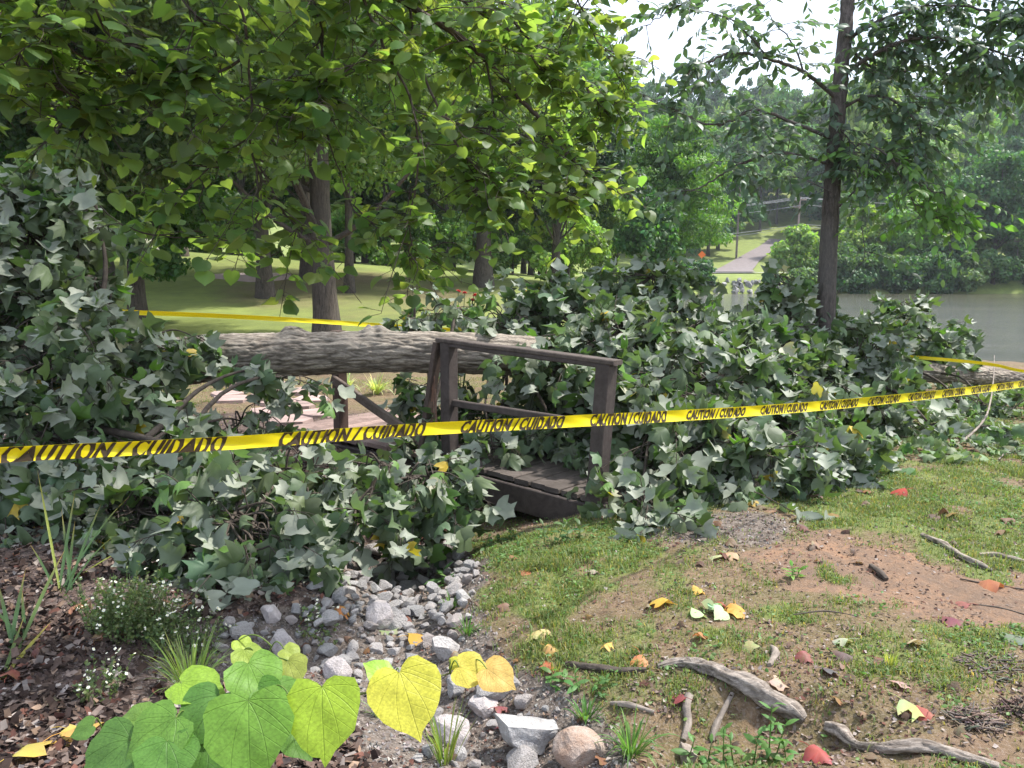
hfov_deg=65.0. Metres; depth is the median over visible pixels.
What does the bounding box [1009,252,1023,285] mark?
waterside shrub
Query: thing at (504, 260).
roadside shrub
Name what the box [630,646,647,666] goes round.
fallen leaf
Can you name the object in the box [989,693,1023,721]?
bark heap
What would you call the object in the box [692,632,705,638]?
fallen leaf
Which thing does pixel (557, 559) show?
grass
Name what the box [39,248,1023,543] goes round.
fallen tree
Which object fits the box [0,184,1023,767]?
ground
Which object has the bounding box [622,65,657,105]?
hill tree
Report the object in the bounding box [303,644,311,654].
rock
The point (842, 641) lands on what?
fallen leaf
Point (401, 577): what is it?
rock
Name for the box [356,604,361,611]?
rock
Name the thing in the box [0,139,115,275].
woodland tree
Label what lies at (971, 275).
waterside shrub
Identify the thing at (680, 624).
fallen leaf
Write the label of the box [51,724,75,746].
fallen leaf
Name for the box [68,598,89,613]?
fallen leaf
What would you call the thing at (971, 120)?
hill tree
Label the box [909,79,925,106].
hill tree
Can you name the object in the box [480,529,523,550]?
leafy weed
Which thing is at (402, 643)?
rock
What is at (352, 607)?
rock
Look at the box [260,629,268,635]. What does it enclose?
rock
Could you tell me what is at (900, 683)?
fallen leaf
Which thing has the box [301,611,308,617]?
rock
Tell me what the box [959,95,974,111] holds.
hill tree
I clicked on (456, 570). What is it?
rock
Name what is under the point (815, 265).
waterside shrub
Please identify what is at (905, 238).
bank shrub
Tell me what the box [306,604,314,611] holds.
rock
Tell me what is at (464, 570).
rock
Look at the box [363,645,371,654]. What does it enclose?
fallen leaf
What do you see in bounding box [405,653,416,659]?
rock
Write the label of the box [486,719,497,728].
rock
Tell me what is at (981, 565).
exposed root
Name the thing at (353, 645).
rock
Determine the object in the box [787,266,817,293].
waterside shrub
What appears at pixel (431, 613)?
rock
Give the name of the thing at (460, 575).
rock
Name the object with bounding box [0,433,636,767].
mulch
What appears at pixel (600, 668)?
exposed root
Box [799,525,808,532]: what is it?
fallen leaf
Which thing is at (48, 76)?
redbud tree
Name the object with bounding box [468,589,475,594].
rock
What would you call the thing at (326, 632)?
flowering weed
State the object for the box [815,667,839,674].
fallen leaf
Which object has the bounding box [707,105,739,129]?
hill tree
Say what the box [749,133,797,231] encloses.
hill tree
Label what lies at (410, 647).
rock
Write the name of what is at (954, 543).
fallen leaf
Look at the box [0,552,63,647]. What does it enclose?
iris clump
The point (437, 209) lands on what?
wood tree
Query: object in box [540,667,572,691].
leafy weed
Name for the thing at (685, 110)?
hill tree
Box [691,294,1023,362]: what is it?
lake water
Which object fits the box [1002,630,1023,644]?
fallen leaf
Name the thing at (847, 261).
waterside shrub
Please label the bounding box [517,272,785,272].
road
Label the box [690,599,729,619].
leaf sprig
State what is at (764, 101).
hill tree
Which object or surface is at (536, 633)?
fallen leaf
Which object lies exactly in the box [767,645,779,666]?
broken stick
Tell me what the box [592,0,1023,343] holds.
standing tree
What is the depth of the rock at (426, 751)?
2.87 m
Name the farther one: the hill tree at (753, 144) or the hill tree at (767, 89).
the hill tree at (767, 89)
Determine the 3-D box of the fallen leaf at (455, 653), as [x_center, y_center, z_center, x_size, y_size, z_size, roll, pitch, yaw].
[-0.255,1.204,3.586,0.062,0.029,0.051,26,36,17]
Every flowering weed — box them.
[59,559,204,647]
[72,647,135,705]
[129,588,237,666]
[296,599,339,645]
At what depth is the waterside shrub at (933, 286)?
76.94 m
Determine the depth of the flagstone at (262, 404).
9.15 m
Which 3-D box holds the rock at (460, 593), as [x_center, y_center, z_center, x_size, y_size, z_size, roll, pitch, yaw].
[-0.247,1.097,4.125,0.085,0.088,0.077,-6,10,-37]
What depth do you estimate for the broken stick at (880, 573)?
4.01 m
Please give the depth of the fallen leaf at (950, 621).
3.49 m
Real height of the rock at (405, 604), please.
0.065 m
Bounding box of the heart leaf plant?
[70,634,515,767]
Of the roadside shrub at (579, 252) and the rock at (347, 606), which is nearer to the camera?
the rock at (347, 606)
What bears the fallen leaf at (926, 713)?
on the ground at (188, 292)
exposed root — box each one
[565,661,646,674]
[657,657,806,723]
[823,721,998,767]
[920,533,992,571]
[979,552,1023,561]
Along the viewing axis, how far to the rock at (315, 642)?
3.76 m
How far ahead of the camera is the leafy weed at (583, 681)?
3.09 m
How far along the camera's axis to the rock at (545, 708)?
3.08 m
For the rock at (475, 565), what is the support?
on the ground at (188, 292)
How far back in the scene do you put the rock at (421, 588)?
4.71 m
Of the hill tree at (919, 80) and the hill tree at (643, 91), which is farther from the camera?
the hill tree at (919, 80)
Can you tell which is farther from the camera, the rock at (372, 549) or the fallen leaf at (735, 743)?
the rock at (372, 549)
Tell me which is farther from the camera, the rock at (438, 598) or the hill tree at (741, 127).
the hill tree at (741, 127)
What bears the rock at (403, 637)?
on the ground at (188, 292)
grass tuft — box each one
[139,618,231,699]
[422,697,476,766]
[436,589,457,608]
[452,610,485,635]
[564,693,607,726]
[593,700,682,767]
[875,647,899,666]
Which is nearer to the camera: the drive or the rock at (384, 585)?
the rock at (384, 585)
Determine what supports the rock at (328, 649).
on the ground at (188, 292)
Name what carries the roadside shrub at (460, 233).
on the ground at (188, 292)
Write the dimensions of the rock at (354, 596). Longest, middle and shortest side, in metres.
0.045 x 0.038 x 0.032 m
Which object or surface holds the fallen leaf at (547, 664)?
on the ground at (188, 292)
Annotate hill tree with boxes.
[436,214,476,240]
[602,143,643,202]
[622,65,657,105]
[631,77,654,124]
[641,100,688,151]
[652,73,674,102]
[664,201,731,260]
[673,101,708,122]
[682,60,711,107]
[690,144,765,255]
[697,81,727,111]
[697,124,759,249]
[698,98,717,118]
[705,56,732,102]
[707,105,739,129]
[714,97,747,115]
[716,115,747,146]
[716,144,760,211]
[721,90,760,130]
[733,120,750,163]
[734,130,776,197]
[738,77,760,115]
[745,94,774,120]
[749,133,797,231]
[750,86,794,194]
[751,72,769,97]
[753,83,780,100]
[760,124,807,223]
[767,122,823,194]
[776,82,803,94]
[788,90,807,125]
[788,152,823,217]
[795,150,846,224]
[796,140,823,183]
[798,79,831,107]
[798,88,830,138]
[820,81,865,123]
[839,62,912,227]
[839,173,904,248]
[875,44,904,90]
[878,123,914,141]
[892,82,907,100]
[893,124,964,208]
[894,139,961,253]
[897,104,933,136]
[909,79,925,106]
[914,114,964,135]
[916,74,940,117]
[923,115,951,142]
[934,93,962,120]
[934,164,987,233]
[951,141,998,177]
[954,109,1002,145]
[956,104,975,122]
[956,132,1004,166]
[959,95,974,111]
[970,93,985,111]
[992,86,1021,121]
[994,134,1002,145]
[998,104,1023,251]
[998,134,1023,241]
[1001,104,1023,138]
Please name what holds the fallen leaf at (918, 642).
on the ground at (188, 292)
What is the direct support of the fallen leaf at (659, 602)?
on the ground at (188, 292)
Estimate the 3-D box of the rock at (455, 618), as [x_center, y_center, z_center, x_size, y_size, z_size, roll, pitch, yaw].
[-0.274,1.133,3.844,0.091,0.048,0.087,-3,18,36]
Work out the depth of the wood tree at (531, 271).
54.17 m
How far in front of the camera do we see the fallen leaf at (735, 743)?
2.82 m
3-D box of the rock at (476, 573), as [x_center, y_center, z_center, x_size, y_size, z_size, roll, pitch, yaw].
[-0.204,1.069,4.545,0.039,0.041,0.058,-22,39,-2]
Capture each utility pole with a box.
[735,187,740,258]
[793,197,806,225]
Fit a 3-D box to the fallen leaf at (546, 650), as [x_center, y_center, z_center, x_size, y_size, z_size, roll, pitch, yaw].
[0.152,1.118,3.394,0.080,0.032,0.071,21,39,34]
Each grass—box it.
[185,377,1023,767]
[347,373,361,392]
[360,372,394,394]
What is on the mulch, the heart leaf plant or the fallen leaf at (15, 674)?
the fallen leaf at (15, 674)
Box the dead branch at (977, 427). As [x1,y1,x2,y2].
[956,355,994,444]
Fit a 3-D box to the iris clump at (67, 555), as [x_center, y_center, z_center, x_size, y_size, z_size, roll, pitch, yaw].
[-2.327,0.729,4.301,0.568,0.491,0.812,0,8,0]
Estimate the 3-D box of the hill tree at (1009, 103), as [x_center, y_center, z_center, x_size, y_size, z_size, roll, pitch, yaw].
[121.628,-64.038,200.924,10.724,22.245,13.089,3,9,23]
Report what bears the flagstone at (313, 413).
on the ground at (188, 292)
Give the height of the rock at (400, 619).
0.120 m
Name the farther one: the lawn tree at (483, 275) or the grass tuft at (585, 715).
the lawn tree at (483, 275)
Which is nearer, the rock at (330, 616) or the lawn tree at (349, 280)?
the rock at (330, 616)
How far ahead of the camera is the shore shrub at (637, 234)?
45.21 m
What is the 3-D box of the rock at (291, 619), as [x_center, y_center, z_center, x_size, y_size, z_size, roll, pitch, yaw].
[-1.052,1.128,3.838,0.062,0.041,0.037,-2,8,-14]
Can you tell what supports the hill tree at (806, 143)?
on the ground at (188, 292)
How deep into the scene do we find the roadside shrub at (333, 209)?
43.56 m
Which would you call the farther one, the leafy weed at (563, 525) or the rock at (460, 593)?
the leafy weed at (563, 525)
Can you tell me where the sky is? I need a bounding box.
[495,0,1023,101]
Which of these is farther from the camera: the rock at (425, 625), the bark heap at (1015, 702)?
the rock at (425, 625)
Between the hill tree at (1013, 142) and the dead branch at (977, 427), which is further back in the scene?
the hill tree at (1013, 142)
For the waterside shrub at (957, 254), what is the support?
on the ground at (188, 292)
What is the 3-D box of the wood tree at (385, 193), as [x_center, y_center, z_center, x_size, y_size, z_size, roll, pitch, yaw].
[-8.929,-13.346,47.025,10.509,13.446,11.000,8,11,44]
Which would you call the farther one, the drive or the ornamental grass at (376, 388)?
the drive
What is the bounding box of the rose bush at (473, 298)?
[419,290,476,385]
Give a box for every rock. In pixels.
[212,642,229,651]
[218,632,229,638]
[222,616,235,626]
[229,621,254,639]
[260,604,280,623]
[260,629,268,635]
[270,628,295,656]
[285,615,297,624]
[291,603,300,613]
[295,631,301,638]
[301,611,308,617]
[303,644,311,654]
[306,575,322,589]
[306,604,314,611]
[307,628,314,634]
[310,666,319,671]
[311,639,319,645]
[313,616,322,626]
[317,643,337,656]
[318,606,325,613]
[321,600,333,608]
[321,609,339,625]
[322,656,352,679]
[331,587,344,603]
[333,585,347,595]
[335,595,347,605]
[335,638,343,643]
[338,577,346,585]
[339,654,352,665]
[341,608,348,614]
[344,603,350,609]
[346,639,358,653]
[346,651,359,661]
[347,580,358,585]
[347,586,355,593]
[347,614,355,623]
[349,570,359,578]
[349,604,355,611]
[351,593,359,599]
[351,608,358,614]
[353,663,363,668]
[353,669,362,678]
[354,601,364,605]
[355,579,366,588]
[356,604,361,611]
[359,576,370,582]
[361,593,368,597]
[363,621,378,630]
[364,543,381,554]
[365,599,392,628]
[366,637,374,643]
[367,597,378,604]
[369,642,383,653]
[371,582,382,592]
[372,568,394,581]
[376,592,391,602]
[378,580,391,590]
[382,658,392,664]
[386,635,393,641]
[386,641,394,646]
[387,607,407,629]
[387,647,401,656]
[389,579,395,587]
[389,599,402,607]
[391,588,400,594]
[392,593,399,599]
[396,574,408,580]
[398,595,407,602]
[398,633,406,640]
[399,580,421,590]
[399,641,405,646]
[400,601,415,608]
[401,608,410,615]
[402,589,409,596]
[403,621,414,630]
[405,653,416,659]
[406,628,416,632]
[406,644,415,649]
[410,605,424,616]
[411,585,417,591]
[411,596,418,604]
[411,753,423,762]
[414,594,422,601]
[416,573,428,584]
[418,585,424,592]
[420,622,428,627]
[421,744,434,757]
[422,563,434,570]
[423,632,434,647]
[424,602,437,611]
[426,581,440,594]
[427,593,436,602]
[428,610,436,619]
[431,612,446,621]
[432,635,459,660]
[434,707,443,716]
[435,595,441,601]
[436,714,469,745]
[437,589,447,598]
[437,616,446,625]
[439,560,446,567]
[439,601,452,612]
[443,567,451,574]
[444,576,452,583]
[445,582,461,595]
[445,613,463,627]
[446,675,464,697]
[447,629,458,639]
[449,576,460,583]
[451,760,458,767]
[452,549,464,560]
[453,567,460,573]
[454,560,462,567]
[454,573,463,578]
[454,746,466,761]
[456,589,470,599]
[457,597,467,607]
[460,567,469,573]
[462,574,472,584]
[464,559,473,570]
[464,613,472,619]
[467,759,480,767]
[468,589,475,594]
[468,695,497,718]
[472,561,479,568]
[473,569,479,577]
[476,676,519,700]
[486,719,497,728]
[493,713,558,754]
[506,744,538,767]
[514,694,532,708]
[542,705,548,711]
[552,726,604,767]
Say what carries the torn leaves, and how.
on the ground at (188, 292)
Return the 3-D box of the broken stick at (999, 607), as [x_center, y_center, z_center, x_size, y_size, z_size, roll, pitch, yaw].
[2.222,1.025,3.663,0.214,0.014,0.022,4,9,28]
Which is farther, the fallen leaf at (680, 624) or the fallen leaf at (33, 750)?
the fallen leaf at (680, 624)
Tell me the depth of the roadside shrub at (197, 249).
43.01 m
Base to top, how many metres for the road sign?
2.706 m
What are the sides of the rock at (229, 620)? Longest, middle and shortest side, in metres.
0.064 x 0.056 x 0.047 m
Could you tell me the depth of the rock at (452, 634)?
3.70 m
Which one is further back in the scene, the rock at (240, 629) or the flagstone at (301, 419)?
the flagstone at (301, 419)
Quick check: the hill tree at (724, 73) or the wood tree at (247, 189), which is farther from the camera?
the hill tree at (724, 73)
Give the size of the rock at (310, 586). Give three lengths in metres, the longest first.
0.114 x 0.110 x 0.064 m
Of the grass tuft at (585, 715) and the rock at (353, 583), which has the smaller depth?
the grass tuft at (585, 715)
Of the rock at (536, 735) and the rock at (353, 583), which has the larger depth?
the rock at (353, 583)
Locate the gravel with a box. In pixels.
[144,508,807,767]
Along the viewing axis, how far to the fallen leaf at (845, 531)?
4.60 m
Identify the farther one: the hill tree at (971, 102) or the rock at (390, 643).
the hill tree at (971, 102)
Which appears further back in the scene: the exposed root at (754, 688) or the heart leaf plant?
the exposed root at (754, 688)
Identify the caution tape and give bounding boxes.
[0,380,1023,462]
[79,309,1023,372]
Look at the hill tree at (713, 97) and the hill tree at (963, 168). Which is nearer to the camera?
the hill tree at (963, 168)
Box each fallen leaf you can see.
[0,670,21,682]
[0,740,56,761]
[28,644,45,658]
[43,722,103,741]
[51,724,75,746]
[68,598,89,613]
[86,633,105,644]
[130,650,144,653]
[334,604,349,618]
[344,636,350,642]
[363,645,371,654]
[379,628,398,635]
[399,633,422,644]
[451,650,458,656]
[489,706,507,713]
[497,600,509,612]
[519,570,530,575]
[526,629,550,641]
[540,657,553,673]
[542,644,557,656]
[595,753,606,764]
[600,642,613,650]
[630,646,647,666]
[639,679,648,686]
[649,597,676,607]
[672,694,691,704]
[674,556,684,566]
[677,620,684,627]
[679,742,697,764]
[691,585,707,596]
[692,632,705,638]
[709,554,721,561]
[713,520,721,526]
[718,552,729,559]
[724,599,744,618]
[725,536,737,546]
[725,552,738,560]
[731,739,739,745]
[742,639,759,652]
[748,501,758,506]
[756,505,765,510]
[769,675,788,690]
[785,642,794,647]
[795,647,812,663]
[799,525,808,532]
[800,741,831,764]
[806,544,816,550]
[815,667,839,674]
[832,638,857,646]
[832,650,860,662]
[840,529,852,533]
[840,672,854,681]
[858,710,867,718]
[864,752,880,764]
[865,655,886,663]
[886,675,910,688]
[890,488,909,496]
[890,693,925,721]
[900,711,910,720]
[907,639,925,644]
[909,705,934,720]
[928,514,940,520]
[936,616,965,627]
[938,507,948,515]
[946,681,964,692]
[949,538,958,546]
[953,724,966,735]
[955,601,977,608]
[978,579,1013,592]
[994,528,1011,535]
[1000,518,1016,524]
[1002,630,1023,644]
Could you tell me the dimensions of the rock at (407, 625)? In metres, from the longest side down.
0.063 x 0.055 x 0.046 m
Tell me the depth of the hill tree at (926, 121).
176.06 m
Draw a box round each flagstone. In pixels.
[211,390,243,396]
[214,395,246,403]
[250,407,285,414]
[255,398,296,406]
[269,414,313,425]
[288,401,315,409]
[291,387,318,395]
[294,395,329,403]
[302,408,330,418]
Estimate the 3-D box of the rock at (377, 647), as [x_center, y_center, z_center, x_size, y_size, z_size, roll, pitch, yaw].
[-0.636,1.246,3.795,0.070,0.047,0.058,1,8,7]
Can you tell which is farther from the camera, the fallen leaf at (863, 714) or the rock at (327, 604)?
the rock at (327, 604)
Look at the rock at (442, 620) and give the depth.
3.85 m
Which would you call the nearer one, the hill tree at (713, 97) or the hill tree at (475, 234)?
the hill tree at (475, 234)
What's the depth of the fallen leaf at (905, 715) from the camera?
2.75 m
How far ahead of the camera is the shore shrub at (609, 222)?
58.17 m
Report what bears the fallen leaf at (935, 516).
on the ground at (188, 292)
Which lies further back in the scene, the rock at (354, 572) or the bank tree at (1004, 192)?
the bank tree at (1004, 192)
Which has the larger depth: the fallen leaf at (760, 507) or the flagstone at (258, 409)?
the flagstone at (258, 409)
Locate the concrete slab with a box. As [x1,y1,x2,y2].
[214,273,290,281]
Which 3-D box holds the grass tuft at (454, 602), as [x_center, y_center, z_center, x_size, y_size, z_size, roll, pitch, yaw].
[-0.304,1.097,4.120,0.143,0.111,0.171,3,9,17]
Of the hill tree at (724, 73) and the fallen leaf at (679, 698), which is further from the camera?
the hill tree at (724, 73)
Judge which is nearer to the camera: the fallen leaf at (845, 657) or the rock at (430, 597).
the fallen leaf at (845, 657)
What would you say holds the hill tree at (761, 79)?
on the ground at (188, 292)
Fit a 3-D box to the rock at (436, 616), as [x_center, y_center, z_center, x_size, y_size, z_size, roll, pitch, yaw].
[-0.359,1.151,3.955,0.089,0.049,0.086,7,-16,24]
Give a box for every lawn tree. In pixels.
[35,0,597,331]
[178,0,372,298]
[239,116,426,278]
[300,42,422,292]
[384,0,617,287]
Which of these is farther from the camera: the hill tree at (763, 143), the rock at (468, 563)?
the hill tree at (763, 143)
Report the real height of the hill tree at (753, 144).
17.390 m
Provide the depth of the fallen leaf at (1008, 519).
4.83 m
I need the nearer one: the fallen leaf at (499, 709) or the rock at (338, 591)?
the fallen leaf at (499, 709)
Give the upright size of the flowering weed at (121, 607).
0.323 m
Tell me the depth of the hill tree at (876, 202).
112.89 m
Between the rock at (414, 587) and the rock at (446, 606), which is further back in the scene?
the rock at (414, 587)
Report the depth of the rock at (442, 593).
4.35 m
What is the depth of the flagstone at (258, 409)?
8.59 m
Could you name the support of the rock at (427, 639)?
on the ground at (188, 292)
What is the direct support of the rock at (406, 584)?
on the ground at (188, 292)
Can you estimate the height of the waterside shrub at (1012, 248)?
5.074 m
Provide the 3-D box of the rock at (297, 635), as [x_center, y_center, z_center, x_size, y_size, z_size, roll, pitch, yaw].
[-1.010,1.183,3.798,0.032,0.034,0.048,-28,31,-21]
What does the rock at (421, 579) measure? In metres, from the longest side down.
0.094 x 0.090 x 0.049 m
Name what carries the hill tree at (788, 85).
on the ground at (188, 292)
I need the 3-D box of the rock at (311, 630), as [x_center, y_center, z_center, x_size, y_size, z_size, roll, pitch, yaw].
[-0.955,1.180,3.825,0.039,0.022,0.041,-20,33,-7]
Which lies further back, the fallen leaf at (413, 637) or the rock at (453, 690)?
the fallen leaf at (413, 637)
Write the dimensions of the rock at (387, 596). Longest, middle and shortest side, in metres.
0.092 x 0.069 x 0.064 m
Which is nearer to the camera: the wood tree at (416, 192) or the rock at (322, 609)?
the rock at (322, 609)
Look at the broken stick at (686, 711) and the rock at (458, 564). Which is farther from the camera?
the rock at (458, 564)
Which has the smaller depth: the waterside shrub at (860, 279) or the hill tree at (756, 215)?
the waterside shrub at (860, 279)
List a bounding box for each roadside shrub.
[190,215,255,254]
[270,201,343,259]
[331,204,389,265]
[391,210,473,269]
[491,228,550,273]
[523,214,620,277]
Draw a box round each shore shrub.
[577,203,633,275]
[610,190,687,267]
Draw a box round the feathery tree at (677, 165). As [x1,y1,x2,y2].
[608,112,743,259]
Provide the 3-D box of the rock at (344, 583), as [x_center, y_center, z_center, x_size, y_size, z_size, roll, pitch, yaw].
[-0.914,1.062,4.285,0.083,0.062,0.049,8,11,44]
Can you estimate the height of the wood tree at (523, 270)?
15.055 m
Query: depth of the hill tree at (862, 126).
122.86 m
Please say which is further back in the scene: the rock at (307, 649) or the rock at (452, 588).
the rock at (452, 588)
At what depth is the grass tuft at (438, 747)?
2.86 m
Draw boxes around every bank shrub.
[767,224,819,270]
[838,201,898,253]
[862,193,948,256]
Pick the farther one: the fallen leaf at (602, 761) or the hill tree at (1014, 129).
the hill tree at (1014, 129)
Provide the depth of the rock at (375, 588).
4.47 m
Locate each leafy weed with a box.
[423,561,453,586]
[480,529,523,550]
[536,517,588,543]
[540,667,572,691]
[567,668,617,696]
[671,722,743,766]
[741,701,798,766]
[782,560,807,579]
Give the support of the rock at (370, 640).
on the ground at (188, 292)
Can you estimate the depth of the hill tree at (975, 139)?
134.71 m
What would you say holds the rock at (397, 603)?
on the ground at (188, 292)
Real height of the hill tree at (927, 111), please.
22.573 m
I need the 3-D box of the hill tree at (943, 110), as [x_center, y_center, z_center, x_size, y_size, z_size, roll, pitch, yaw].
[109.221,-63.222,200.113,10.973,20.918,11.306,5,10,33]
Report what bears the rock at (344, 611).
on the ground at (188, 292)
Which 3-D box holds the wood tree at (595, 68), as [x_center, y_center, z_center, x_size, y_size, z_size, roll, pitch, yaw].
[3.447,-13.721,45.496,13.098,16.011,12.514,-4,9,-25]
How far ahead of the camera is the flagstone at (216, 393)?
9.89 m
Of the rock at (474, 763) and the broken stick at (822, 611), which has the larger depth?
the broken stick at (822, 611)
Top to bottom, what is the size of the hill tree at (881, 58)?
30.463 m
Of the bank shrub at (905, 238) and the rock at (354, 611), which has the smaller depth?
the rock at (354, 611)
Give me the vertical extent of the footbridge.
1.318 m
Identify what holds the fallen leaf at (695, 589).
on the ground at (188, 292)
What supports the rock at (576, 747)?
on the ground at (188, 292)
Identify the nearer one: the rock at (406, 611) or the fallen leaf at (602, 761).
the fallen leaf at (602, 761)
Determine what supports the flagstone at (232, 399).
on the ground at (188, 292)
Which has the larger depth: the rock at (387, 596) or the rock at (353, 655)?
the rock at (387, 596)
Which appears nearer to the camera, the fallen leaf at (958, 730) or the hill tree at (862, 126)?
the fallen leaf at (958, 730)
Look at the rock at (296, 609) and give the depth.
3.88 m
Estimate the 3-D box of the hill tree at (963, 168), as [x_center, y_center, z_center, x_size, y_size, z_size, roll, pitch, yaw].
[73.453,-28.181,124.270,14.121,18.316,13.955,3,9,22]
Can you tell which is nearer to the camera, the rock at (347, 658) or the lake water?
the rock at (347, 658)
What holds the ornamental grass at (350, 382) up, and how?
on the ground at (188, 292)
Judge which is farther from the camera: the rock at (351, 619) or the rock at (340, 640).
the rock at (351, 619)
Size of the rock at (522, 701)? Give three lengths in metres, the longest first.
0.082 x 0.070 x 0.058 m
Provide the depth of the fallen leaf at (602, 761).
2.73 m
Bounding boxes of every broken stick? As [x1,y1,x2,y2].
[610,701,654,713]
[680,692,693,741]
[709,692,733,741]
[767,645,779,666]
[794,610,853,615]
[868,564,888,580]
[960,578,1023,589]
[973,604,1023,614]
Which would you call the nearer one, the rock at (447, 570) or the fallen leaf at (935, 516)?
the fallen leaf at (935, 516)
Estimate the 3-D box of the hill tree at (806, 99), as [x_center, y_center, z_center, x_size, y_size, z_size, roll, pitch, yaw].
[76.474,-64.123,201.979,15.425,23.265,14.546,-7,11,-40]
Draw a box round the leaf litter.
[147,405,1023,767]
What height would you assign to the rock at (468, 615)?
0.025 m
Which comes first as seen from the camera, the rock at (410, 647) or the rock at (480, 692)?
the rock at (480, 692)
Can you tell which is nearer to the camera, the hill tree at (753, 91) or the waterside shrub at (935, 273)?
the waterside shrub at (935, 273)
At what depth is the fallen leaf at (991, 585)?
3.87 m
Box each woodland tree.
[0,0,235,213]
[0,28,246,319]
[0,42,138,210]
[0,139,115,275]
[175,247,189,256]
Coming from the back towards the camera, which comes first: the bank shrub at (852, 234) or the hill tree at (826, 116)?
the hill tree at (826, 116)
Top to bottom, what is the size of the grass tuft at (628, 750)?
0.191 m
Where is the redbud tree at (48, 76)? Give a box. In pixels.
[0,0,676,326]
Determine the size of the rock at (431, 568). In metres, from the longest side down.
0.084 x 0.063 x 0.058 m
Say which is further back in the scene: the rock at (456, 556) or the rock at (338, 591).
the rock at (456, 556)
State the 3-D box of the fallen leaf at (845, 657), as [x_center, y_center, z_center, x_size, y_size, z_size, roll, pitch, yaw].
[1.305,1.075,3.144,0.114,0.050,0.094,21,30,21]
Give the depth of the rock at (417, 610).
4.18 m
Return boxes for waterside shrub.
[679,257,716,285]
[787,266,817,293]
[810,256,837,277]
[818,240,868,277]
[836,265,881,293]
[853,243,885,268]
[865,252,912,290]
[871,257,925,293]
[904,255,949,289]
[914,255,948,281]
[915,235,977,266]
[917,251,960,293]
[952,251,996,293]
[979,248,1023,284]
[990,238,1023,280]
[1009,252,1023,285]
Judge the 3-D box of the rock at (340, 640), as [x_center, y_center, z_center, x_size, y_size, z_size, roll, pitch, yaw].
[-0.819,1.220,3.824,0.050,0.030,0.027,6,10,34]
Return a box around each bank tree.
[923,184,1007,255]
[939,144,1023,250]
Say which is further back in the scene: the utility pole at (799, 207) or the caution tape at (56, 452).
the utility pole at (799, 207)
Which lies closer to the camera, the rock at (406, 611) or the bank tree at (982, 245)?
the rock at (406, 611)
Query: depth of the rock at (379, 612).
4.03 m
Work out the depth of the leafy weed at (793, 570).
3.96 m
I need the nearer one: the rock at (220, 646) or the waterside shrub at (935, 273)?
the rock at (220, 646)
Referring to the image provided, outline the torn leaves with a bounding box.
[767,382,1023,474]
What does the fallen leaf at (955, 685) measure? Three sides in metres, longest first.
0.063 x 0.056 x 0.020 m
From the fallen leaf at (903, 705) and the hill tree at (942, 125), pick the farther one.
the hill tree at (942, 125)
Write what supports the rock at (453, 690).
on the ground at (188, 292)
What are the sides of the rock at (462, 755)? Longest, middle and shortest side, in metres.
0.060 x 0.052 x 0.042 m
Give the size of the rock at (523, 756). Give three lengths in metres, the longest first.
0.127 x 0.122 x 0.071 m
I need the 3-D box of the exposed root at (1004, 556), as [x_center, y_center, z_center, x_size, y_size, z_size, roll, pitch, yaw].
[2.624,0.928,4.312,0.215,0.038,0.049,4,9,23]
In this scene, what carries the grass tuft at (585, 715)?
on the ground at (188, 292)
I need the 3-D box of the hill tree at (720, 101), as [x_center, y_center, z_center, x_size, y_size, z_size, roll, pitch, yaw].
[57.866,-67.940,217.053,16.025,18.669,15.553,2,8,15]
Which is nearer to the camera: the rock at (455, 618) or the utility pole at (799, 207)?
the rock at (455, 618)
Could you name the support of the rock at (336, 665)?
on the ground at (188, 292)
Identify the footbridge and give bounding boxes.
[285,330,670,519]
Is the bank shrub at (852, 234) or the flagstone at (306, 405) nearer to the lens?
the flagstone at (306, 405)
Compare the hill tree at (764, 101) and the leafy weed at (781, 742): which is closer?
the leafy weed at (781, 742)
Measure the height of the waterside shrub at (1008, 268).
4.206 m
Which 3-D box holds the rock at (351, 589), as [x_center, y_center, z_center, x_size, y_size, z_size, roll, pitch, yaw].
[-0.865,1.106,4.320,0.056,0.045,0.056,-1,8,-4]
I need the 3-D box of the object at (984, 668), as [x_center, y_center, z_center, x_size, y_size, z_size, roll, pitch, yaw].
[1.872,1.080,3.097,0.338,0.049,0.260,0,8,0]
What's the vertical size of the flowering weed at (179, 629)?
0.314 m
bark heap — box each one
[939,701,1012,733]
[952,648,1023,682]
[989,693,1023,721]
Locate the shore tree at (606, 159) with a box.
[491,69,653,282]
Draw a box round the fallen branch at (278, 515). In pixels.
[0,155,516,645]
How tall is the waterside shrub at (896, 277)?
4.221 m
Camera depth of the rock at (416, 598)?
4.42 m
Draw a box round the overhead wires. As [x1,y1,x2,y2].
[701,197,906,236]
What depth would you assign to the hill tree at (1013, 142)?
115.16 m
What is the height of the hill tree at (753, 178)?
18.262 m
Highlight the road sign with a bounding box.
[698,251,705,259]
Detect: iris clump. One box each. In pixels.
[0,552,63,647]
[0,618,49,680]
[31,475,118,592]
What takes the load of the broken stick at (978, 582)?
on the ground at (188, 292)
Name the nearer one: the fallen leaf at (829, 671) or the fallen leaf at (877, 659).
the fallen leaf at (829, 671)
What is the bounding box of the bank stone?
[745,281,751,287]
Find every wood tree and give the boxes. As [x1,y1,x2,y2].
[189,161,275,254]
[189,162,284,250]
[232,170,360,226]
[287,167,434,262]
[342,126,423,265]
[358,173,475,266]
[374,176,437,261]
[375,4,505,269]
[507,231,526,273]
[510,0,641,274]
[512,191,592,274]
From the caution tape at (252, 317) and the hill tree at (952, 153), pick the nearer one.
the caution tape at (252, 317)
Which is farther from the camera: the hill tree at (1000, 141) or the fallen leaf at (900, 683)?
the hill tree at (1000, 141)
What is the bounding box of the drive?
[715,239,782,271]

